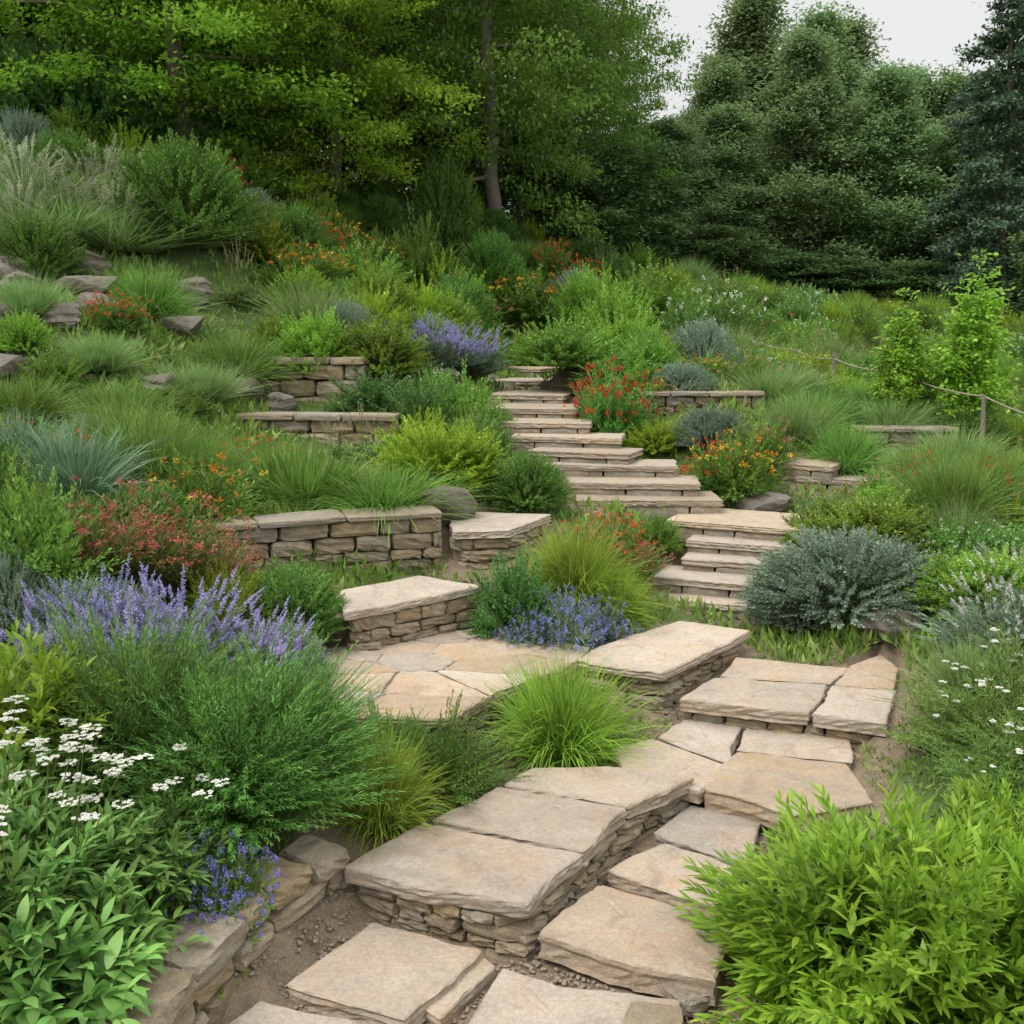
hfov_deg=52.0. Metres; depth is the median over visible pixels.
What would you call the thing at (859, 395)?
grass tuft
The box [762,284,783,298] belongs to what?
golden shrub
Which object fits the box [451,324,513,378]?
lavender plant
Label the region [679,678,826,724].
stone slab
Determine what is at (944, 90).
poplar tree
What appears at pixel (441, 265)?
golden shrub
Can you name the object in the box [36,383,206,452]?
grass tuft
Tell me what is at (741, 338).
grass tuft
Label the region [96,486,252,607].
red flower perennial
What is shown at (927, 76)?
birch tree
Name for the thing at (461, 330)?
plant
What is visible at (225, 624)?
lavender plant
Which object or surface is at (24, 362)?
rock
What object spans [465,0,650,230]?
woodland tree
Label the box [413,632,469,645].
patio flagstone
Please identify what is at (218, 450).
grass tuft
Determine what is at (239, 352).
grass tuft
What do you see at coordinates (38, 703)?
leafy perennial
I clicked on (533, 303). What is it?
orange flower perennial
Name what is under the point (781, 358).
golden shrub
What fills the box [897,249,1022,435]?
sapling
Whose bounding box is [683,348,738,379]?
orange flower perennial
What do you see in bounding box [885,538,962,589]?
white flower shrub
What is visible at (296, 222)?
boxwood mound
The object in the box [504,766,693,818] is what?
stone slab
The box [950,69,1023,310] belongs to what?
spruce tree
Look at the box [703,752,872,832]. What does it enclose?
stone slab
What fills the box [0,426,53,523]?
rounded shrub
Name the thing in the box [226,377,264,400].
rock
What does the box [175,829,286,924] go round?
blue flower tuft
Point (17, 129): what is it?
silver shrub
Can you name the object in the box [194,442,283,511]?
grass tuft
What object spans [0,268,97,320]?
grass tuft
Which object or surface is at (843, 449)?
grass tuft
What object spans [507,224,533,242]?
rounded shrub
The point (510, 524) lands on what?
stone slab
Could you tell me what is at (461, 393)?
leafy shrub
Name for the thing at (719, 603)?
stone step
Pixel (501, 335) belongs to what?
orange flower perennial
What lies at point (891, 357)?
sapling
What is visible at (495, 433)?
leafy shrub
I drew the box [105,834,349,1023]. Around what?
dry stone wall
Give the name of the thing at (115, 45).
maple tree
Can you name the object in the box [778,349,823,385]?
white flower shrub
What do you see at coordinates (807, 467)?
stone wall
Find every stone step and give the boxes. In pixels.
[490,390,574,404]
[491,378,551,386]
[492,403,584,418]
[499,418,592,438]
[501,366,560,377]
[511,433,625,453]
[528,447,643,471]
[546,459,677,477]
[564,475,700,498]
[575,491,723,519]
[647,584,767,616]
[651,564,753,598]
[666,508,803,541]
[681,552,767,574]
[685,534,800,556]
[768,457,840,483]
[794,474,875,490]
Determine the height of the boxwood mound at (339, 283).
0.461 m
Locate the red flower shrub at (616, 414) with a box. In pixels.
[562,356,660,440]
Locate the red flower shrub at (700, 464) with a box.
[679,434,744,494]
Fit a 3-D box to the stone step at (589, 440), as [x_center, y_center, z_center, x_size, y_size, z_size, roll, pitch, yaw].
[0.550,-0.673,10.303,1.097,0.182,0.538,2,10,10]
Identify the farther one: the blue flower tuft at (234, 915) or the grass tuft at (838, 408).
the grass tuft at (838, 408)
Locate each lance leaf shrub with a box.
[668,770,1023,1023]
[905,830,1023,1023]
[912,770,1023,888]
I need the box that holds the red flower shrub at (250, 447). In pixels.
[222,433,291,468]
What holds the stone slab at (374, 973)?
on the ground at (254, 990)
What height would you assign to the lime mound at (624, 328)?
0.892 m
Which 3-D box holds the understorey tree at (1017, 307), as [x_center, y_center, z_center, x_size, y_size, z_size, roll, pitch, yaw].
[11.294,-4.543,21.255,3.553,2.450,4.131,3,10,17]
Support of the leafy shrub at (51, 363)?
on the ground at (254, 990)
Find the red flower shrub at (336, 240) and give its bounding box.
[305,214,360,255]
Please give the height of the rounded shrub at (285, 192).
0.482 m
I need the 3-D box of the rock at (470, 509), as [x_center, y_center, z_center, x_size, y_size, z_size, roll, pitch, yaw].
[-0.478,-0.044,8.062,0.420,0.332,0.472,2,10,12]
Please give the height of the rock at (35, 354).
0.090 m
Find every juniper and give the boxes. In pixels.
[346,688,457,777]
[348,688,535,827]
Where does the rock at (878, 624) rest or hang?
on the ground at (254, 990)
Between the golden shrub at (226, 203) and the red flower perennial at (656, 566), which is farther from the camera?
the golden shrub at (226, 203)
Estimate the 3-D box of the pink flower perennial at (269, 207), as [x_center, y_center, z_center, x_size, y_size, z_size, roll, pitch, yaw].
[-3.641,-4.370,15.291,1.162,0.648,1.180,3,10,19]
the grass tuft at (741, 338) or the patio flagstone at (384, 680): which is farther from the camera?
the grass tuft at (741, 338)
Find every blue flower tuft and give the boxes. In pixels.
[157,828,244,924]
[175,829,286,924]
[184,881,266,955]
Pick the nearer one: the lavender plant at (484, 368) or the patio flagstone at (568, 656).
the patio flagstone at (568, 656)
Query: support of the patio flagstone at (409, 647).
on the patio
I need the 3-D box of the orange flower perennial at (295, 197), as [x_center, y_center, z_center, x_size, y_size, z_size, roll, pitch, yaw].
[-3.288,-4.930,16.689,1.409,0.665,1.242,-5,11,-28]
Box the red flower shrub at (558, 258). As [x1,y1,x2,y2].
[527,237,582,277]
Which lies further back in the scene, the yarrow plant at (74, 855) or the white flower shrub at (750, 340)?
the white flower shrub at (750, 340)
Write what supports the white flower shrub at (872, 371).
on the ground at (254, 990)
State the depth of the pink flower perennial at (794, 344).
14.82 m
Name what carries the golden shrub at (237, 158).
on the ground at (254, 990)
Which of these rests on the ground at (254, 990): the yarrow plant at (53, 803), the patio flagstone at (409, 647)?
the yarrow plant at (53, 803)
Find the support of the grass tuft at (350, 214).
on the ground at (254, 990)
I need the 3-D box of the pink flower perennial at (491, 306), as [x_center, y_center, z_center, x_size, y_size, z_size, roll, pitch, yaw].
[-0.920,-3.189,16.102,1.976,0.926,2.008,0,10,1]
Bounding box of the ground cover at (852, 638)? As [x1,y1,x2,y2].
[0,156,1023,1023]
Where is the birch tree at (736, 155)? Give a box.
[654,100,806,273]
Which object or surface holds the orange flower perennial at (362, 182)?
on the ground at (254, 990)
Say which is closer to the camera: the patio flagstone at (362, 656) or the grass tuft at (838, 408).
the patio flagstone at (362, 656)
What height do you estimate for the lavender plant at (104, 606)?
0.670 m
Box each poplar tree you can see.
[667,49,790,239]
[675,0,843,232]
[817,1,899,257]
[901,60,1023,260]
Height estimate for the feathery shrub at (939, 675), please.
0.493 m
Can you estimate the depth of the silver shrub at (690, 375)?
11.52 m
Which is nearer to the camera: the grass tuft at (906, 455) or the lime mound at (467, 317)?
the grass tuft at (906, 455)
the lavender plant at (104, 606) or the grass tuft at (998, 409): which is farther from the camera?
the grass tuft at (998, 409)
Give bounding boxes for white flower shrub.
[197,119,236,161]
[401,360,459,396]
[650,276,730,338]
[670,260,781,344]
[734,334,780,357]
[739,343,789,376]
[769,280,819,314]
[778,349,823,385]
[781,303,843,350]
[786,283,823,301]
[794,277,838,311]
[860,352,886,381]
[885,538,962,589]
[907,510,1008,563]
[909,327,947,348]
[920,322,953,347]
[931,307,965,322]
[966,511,1023,564]
[999,320,1023,365]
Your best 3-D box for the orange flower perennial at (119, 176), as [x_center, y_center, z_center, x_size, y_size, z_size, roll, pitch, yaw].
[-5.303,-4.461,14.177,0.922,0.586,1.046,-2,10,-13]
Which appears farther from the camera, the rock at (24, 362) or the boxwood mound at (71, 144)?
the boxwood mound at (71, 144)
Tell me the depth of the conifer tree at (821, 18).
30.67 m
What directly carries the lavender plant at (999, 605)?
on the ground at (254, 990)
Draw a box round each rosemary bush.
[0,592,272,804]
[46,627,419,861]
[190,628,401,791]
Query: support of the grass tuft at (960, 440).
on the ground at (254, 990)
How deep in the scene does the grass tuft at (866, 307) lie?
19.48 m
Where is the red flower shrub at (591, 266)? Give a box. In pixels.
[546,256,612,286]
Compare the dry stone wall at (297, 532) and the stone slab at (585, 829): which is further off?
the dry stone wall at (297, 532)
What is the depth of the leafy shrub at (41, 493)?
5.83 m
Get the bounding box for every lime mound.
[0,307,61,352]
[38,104,110,154]
[119,147,174,182]
[245,311,298,355]
[264,262,338,311]
[267,304,363,374]
[285,188,354,230]
[325,312,436,375]
[336,259,421,320]
[398,307,451,343]
[426,282,489,344]
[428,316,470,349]
[543,258,634,333]
[556,236,580,263]
[570,273,666,346]
[591,308,668,358]
[659,325,728,342]
[747,331,784,349]
[774,512,828,546]
[780,487,955,571]
[816,315,832,326]
[826,317,866,355]
[838,478,925,533]
[903,541,1023,623]
[910,333,957,365]
[925,316,954,332]
[994,328,1023,357]
[998,311,1023,336]
[1003,395,1023,419]
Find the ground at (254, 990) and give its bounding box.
[0,174,1023,1023]
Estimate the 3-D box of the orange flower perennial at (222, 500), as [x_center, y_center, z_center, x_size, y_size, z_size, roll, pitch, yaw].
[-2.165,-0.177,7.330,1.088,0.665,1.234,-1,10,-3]
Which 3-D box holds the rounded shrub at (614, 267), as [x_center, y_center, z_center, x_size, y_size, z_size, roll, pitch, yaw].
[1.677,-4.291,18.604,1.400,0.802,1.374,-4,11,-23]
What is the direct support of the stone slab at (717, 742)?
on the ground at (254, 990)
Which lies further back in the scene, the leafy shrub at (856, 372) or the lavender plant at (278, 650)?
the leafy shrub at (856, 372)
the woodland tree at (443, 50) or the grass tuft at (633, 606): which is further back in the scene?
the woodland tree at (443, 50)
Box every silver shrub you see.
[0,105,57,162]
[0,541,67,639]
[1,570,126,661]
[48,415,119,436]
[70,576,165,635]
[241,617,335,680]
[242,186,274,208]
[278,155,317,182]
[315,297,384,348]
[385,199,431,229]
[544,265,602,311]
[647,360,726,390]
[662,315,744,372]
[668,403,751,447]
[729,521,954,629]
[739,551,856,632]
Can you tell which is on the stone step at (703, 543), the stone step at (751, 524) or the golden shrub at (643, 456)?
the stone step at (751, 524)
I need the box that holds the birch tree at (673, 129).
[603,111,746,258]
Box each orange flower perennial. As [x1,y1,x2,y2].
[0,414,36,441]
[96,162,130,186]
[130,441,280,529]
[244,233,357,285]
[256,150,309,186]
[273,185,336,210]
[307,203,382,257]
[307,239,366,282]
[343,173,405,199]
[357,235,408,271]
[380,235,413,259]
[482,322,513,354]
[485,262,580,322]
[618,364,682,408]
[676,419,793,502]
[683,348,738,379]
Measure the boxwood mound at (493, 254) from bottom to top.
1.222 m
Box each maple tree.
[0,0,281,135]
[0,0,419,164]
[140,0,499,207]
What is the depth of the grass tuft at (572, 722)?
5.55 m
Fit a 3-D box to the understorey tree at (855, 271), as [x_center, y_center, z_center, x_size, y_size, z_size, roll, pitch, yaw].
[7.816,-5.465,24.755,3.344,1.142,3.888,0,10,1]
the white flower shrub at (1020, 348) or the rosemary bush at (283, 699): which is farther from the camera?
the white flower shrub at (1020, 348)
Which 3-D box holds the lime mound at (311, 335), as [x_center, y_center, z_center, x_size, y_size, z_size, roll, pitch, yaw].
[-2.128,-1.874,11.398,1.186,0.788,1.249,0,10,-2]
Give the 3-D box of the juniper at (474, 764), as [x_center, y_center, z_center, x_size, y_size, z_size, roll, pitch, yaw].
[-0.374,1.151,5.146,0.988,0.486,1.068,-1,10,-5]
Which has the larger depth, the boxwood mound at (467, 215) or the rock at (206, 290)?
the boxwood mound at (467, 215)
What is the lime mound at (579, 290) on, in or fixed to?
on the ground at (254, 990)
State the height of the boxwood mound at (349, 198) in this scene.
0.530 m
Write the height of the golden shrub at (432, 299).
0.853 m
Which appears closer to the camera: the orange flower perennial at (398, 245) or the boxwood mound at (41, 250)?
the boxwood mound at (41, 250)
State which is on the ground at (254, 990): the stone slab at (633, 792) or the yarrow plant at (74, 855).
the yarrow plant at (74, 855)
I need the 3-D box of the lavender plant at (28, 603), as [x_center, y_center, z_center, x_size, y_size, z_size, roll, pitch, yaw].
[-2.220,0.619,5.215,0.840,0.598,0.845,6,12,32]
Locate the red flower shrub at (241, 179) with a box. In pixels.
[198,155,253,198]
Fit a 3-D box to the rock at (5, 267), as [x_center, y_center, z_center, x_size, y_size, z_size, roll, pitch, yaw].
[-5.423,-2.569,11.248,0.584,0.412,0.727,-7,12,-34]
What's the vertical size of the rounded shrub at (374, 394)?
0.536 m
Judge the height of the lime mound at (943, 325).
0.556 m
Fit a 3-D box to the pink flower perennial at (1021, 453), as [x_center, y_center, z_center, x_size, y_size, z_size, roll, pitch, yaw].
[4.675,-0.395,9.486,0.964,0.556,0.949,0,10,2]
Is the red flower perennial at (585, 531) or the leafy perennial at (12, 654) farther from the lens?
the red flower perennial at (585, 531)
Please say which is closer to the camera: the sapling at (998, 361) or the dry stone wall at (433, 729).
the dry stone wall at (433, 729)
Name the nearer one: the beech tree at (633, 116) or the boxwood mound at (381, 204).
the boxwood mound at (381, 204)
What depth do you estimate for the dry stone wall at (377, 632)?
6.68 m
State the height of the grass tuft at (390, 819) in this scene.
0.761 m
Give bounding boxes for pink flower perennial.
[246,187,296,227]
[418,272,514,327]
[463,222,490,243]
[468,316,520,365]
[705,267,763,302]
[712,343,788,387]
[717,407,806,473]
[720,292,764,310]
[732,302,789,340]
[748,338,798,355]
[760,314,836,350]
[767,344,808,360]
[781,335,817,359]
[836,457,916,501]
[856,337,906,357]
[875,304,895,323]
[980,438,1023,479]
[1011,382,1023,398]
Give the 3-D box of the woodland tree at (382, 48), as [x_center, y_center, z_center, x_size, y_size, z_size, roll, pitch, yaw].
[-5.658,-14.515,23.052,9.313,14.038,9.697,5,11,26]
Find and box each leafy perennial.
[0,617,69,708]
[0,623,128,801]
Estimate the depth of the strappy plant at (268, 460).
8.28 m
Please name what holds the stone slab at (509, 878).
on the dry stone wall at (503, 937)
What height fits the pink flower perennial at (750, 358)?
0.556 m
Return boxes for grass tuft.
[0,134,19,170]
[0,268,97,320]
[0,365,112,430]
[9,327,181,371]
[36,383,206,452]
[47,486,130,539]
[50,375,206,420]
[53,393,253,499]
[76,254,230,334]
[99,143,126,173]
[107,355,296,402]
[132,417,276,504]
[156,130,226,165]
[168,325,326,391]
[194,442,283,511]
[211,272,390,332]
[261,450,414,511]
[261,456,523,551]
[296,714,479,858]
[330,199,370,232]
[458,636,695,784]
[492,509,672,642]
[509,237,557,272]
[559,550,674,643]
[660,253,729,288]
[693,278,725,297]
[708,317,796,353]
[708,359,838,402]
[710,273,782,296]
[714,341,779,364]
[736,389,875,448]
[742,383,874,437]
[765,359,857,397]
[766,341,802,352]
[786,415,908,477]
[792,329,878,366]
[800,348,852,365]
[807,295,860,318]
[824,375,918,415]
[834,291,885,317]
[843,392,987,445]
[848,434,991,483]
[858,440,1023,549]
[859,328,896,352]
[863,311,886,328]
[863,367,926,385]
[871,294,907,315]
[877,419,1023,468]
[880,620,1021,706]
[897,450,1018,503]
[903,288,961,319]
[929,319,948,336]
[931,432,1023,513]
[945,396,1022,426]
[988,406,1023,451]
[998,349,1023,379]
[999,404,1023,427]
[1004,360,1023,383]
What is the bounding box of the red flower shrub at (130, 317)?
[81,288,163,333]
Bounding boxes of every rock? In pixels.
[0,253,38,280]
[0,270,52,295]
[0,302,17,328]
[0,353,23,377]
[22,356,30,365]
[32,351,45,357]
[39,301,80,329]
[51,275,116,296]
[57,247,112,275]
[77,292,124,312]
[87,374,94,383]
[139,373,177,396]
[155,316,203,339]
[174,277,214,310]
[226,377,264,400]
[267,392,297,411]
[418,486,477,526]
[429,368,465,382]
[733,491,791,511]
[855,607,921,646]
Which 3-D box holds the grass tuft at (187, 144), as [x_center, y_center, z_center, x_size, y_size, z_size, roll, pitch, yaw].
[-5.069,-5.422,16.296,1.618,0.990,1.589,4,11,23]
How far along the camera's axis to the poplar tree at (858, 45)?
32.11 m
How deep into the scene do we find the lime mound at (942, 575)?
6.79 m
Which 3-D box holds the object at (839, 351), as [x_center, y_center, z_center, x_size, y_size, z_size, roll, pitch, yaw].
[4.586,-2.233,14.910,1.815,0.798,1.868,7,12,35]
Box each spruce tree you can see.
[914,0,1023,320]
[914,79,1023,298]
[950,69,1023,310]
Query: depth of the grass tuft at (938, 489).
8.22 m
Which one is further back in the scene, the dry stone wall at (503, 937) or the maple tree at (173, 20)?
the maple tree at (173, 20)
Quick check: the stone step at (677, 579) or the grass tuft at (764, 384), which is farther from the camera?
the grass tuft at (764, 384)
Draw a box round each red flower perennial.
[27,475,181,588]
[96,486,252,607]
[177,526,265,592]
[553,513,624,552]
[608,534,674,584]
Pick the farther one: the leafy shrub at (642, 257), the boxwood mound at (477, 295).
the leafy shrub at (642, 257)
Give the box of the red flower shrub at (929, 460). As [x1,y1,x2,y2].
[891,451,950,488]
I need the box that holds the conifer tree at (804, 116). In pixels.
[722,21,894,291]
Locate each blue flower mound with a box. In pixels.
[493,608,566,649]
[501,585,613,653]
[557,593,643,650]
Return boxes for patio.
[331,651,589,727]
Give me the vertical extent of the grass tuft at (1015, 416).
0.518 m
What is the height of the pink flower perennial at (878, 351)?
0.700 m
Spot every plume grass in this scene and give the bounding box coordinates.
[0,125,125,213]
[0,133,196,214]
[0,150,194,241]
[0,172,117,240]
[0,174,273,252]
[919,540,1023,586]
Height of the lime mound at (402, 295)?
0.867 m
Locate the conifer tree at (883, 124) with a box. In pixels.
[789,56,968,304]
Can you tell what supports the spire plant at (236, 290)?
on the ground at (254, 990)
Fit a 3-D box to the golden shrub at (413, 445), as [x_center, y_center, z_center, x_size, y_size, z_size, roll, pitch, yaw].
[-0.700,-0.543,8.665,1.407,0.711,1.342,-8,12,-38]
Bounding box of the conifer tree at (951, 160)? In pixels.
[884,109,1012,310]
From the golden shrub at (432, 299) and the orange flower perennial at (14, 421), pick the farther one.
the golden shrub at (432, 299)
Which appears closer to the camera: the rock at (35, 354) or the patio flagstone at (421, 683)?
the patio flagstone at (421, 683)
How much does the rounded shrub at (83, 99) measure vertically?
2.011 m
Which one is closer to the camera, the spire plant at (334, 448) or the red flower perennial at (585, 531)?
the red flower perennial at (585, 531)
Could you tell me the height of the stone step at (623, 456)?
0.185 m
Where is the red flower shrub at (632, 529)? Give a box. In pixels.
[559,506,663,567]
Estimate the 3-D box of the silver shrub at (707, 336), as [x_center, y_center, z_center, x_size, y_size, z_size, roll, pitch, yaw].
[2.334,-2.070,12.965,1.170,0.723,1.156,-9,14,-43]
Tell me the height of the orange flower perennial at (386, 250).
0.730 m
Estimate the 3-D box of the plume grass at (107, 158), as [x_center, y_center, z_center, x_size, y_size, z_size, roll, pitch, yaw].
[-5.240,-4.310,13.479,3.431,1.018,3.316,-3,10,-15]
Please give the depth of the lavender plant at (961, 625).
6.23 m
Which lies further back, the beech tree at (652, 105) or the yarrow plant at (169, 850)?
the beech tree at (652, 105)
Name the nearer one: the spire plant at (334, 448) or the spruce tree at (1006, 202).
the spire plant at (334, 448)
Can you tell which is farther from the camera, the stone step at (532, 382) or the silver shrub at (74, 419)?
the stone step at (532, 382)
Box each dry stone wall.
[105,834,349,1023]
[198,505,441,570]
[236,412,401,446]
[256,356,367,401]
[340,595,479,650]
[356,795,689,962]
[357,726,448,752]
[449,523,550,569]
[452,643,741,753]
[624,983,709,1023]
[637,390,764,418]
[682,712,869,748]
[849,425,959,451]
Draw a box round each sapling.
[860,287,962,423]
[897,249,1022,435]
[940,307,1023,401]
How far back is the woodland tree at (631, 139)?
35.38 m
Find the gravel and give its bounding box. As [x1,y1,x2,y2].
[224,703,811,1023]
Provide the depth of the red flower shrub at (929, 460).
9.11 m
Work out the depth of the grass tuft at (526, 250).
18.41 m
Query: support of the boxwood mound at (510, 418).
on the ground at (254, 990)
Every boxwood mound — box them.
[0,101,22,132]
[0,163,20,182]
[0,212,92,277]
[0,437,35,490]
[19,124,116,187]
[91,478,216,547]
[104,127,272,248]
[230,557,350,641]
[255,199,341,261]
[314,185,365,215]
[319,276,353,301]
[351,182,403,212]
[355,191,410,232]
[407,150,489,255]
[424,267,502,343]
[454,226,531,300]
[476,206,521,239]
[482,447,576,510]
[483,405,514,443]
[613,257,639,278]
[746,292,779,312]
[753,306,791,337]
[771,301,822,327]
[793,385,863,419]
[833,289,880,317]
[853,352,884,373]
[882,301,945,342]
[897,394,952,424]
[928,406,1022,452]
[1002,377,1023,392]
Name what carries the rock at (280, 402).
on the ground at (254, 990)
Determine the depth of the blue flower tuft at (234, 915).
3.81 m
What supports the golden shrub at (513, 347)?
on the ground at (254, 990)
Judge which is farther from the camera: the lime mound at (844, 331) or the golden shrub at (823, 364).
the lime mound at (844, 331)
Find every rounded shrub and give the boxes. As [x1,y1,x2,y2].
[0,4,121,124]
[0,13,206,151]
[0,141,17,167]
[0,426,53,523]
[68,56,213,151]
[250,138,308,163]
[271,176,321,201]
[312,365,423,412]
[376,369,460,436]
[458,540,565,643]
[469,409,518,460]
[495,326,511,345]
[504,228,536,252]
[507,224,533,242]
[566,226,629,273]
[585,247,638,285]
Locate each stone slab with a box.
[229,1001,355,1023]
[286,923,480,1023]
[338,576,482,620]
[343,823,582,918]
[424,957,495,1023]
[431,787,626,865]
[449,512,550,538]
[468,969,680,1023]
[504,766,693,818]
[537,886,732,1005]
[578,621,750,680]
[607,844,742,922]
[611,739,731,803]
[653,805,761,865]
[658,719,741,763]
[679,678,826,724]
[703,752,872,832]
[720,657,847,691]
[737,727,852,768]
[812,685,895,736]
[835,655,898,689]
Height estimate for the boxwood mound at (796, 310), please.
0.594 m
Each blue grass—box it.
[0,401,79,469]
[0,412,179,514]
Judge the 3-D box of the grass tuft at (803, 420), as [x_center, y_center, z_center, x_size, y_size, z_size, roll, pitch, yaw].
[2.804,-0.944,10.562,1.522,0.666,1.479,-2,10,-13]
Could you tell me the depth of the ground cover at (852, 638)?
8.60 m
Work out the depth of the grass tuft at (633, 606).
7.01 m
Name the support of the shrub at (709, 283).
on the ground at (254, 990)
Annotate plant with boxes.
[0,578,139,664]
[0,695,104,871]
[0,723,171,956]
[0,786,52,894]
[0,835,87,995]
[0,893,166,1023]
[18,553,207,668]
[46,732,245,915]
[48,576,226,682]
[48,866,211,1004]
[96,561,269,681]
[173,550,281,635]
[185,595,321,690]
[211,239,269,304]
[227,436,378,508]
[231,434,338,496]
[302,411,365,465]
[325,400,386,465]
[383,310,460,355]
[409,318,491,372]
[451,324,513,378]
[904,571,1023,662]
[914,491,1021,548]
[927,546,1023,644]
[955,583,1023,676]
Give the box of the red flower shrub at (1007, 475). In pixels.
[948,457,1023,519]
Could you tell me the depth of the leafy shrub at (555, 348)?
12.07 m
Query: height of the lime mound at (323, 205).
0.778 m
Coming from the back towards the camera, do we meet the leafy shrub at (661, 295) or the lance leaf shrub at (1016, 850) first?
the leafy shrub at (661, 295)
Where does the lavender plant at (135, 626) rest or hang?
on the ground at (254, 990)
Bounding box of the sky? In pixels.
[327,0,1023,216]
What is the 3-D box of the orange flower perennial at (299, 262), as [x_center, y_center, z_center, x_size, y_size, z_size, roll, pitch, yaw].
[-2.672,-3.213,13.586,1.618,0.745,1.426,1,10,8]
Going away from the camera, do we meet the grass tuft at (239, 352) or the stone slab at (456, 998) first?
the stone slab at (456, 998)
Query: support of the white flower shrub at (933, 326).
on the ground at (254, 990)
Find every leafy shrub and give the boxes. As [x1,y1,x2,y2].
[0,446,132,605]
[0,448,76,565]
[7,148,36,179]
[8,335,99,389]
[25,414,90,446]
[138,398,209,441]
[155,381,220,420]
[221,138,287,198]
[321,224,420,289]
[377,195,464,295]
[398,185,411,202]
[398,362,458,413]
[427,354,517,427]
[427,398,513,461]
[441,387,522,455]
[495,306,632,367]
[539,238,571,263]
[555,339,676,390]
[576,246,721,329]
[615,313,689,370]
[622,235,666,272]
[631,503,687,553]
[772,281,808,304]
[780,492,827,523]
[822,291,894,348]
[829,348,877,384]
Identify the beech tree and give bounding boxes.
[0,0,212,63]
[301,0,668,247]
[325,0,582,183]
[452,0,708,239]
[518,0,689,243]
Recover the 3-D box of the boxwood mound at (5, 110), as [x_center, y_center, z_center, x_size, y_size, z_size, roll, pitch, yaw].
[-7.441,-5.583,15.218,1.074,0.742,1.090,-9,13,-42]
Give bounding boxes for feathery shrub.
[853,660,1023,779]
[864,627,1023,751]
[920,731,1023,811]
[932,683,1023,793]
[955,611,1023,704]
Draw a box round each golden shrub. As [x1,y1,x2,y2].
[90,116,160,161]
[192,180,259,231]
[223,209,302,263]
[227,142,266,166]
[325,183,354,192]
[336,276,414,330]
[355,406,516,488]
[373,402,451,464]
[400,273,462,331]
[402,242,495,313]
[420,417,518,488]
[459,187,486,212]
[501,321,554,373]
[518,216,552,245]
[611,268,650,295]
[620,327,691,363]
[621,431,652,458]
[622,414,686,454]
[641,257,705,298]
[678,290,731,323]
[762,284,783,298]
[764,341,827,377]
[778,312,821,340]
[796,344,852,384]
[811,295,856,321]
[825,367,866,391]
[930,317,966,342]
[986,494,1023,534]
[992,302,1023,334]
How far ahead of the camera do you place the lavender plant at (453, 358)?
11.96 m
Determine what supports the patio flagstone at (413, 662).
on the patio
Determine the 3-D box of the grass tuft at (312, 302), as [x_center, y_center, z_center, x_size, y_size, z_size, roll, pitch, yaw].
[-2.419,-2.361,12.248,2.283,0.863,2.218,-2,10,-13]
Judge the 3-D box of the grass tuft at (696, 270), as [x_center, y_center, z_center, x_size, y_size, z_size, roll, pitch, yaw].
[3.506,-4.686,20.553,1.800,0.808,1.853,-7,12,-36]
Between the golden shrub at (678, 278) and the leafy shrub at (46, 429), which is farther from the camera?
the golden shrub at (678, 278)
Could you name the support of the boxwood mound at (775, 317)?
on the ground at (254, 990)
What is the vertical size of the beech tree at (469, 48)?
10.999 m
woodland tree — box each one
[205,0,466,152]
[326,0,556,193]
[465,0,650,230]
[572,116,699,240]
[939,82,1012,273]
[978,11,1023,274]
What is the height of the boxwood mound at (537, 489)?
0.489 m
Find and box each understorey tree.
[0,0,98,62]
[71,0,261,131]
[212,3,400,182]
[342,45,512,200]
[438,111,611,241]
[517,138,710,263]
[645,221,796,279]
[724,247,867,288]
[792,255,929,300]
[830,259,971,309]
[981,228,1023,322]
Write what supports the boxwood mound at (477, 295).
on the ground at (254, 990)
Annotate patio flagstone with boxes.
[321,646,382,661]
[323,659,398,675]
[323,673,394,691]
[326,687,381,712]
[352,694,486,726]
[367,641,437,654]
[376,653,452,671]
[384,671,488,697]
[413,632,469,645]
[431,643,523,661]
[437,670,537,703]
[445,655,572,681]
[454,628,502,638]
[465,636,554,654]
[528,643,588,666]
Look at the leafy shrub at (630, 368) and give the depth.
11.82 m
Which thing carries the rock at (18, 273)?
on the ground at (254, 990)
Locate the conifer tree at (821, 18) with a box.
[757,0,886,265]
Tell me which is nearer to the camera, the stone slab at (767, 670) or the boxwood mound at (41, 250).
the stone slab at (767, 670)
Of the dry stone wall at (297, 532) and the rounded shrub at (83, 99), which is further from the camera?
the rounded shrub at (83, 99)
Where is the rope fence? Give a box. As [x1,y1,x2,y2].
[736,326,1023,447]
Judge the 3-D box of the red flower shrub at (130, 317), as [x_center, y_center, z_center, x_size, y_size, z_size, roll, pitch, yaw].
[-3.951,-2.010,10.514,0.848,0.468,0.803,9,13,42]
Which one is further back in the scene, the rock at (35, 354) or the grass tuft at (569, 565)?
the rock at (35, 354)
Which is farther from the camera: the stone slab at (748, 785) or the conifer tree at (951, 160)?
the conifer tree at (951, 160)
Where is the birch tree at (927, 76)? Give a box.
[871,60,959,264]

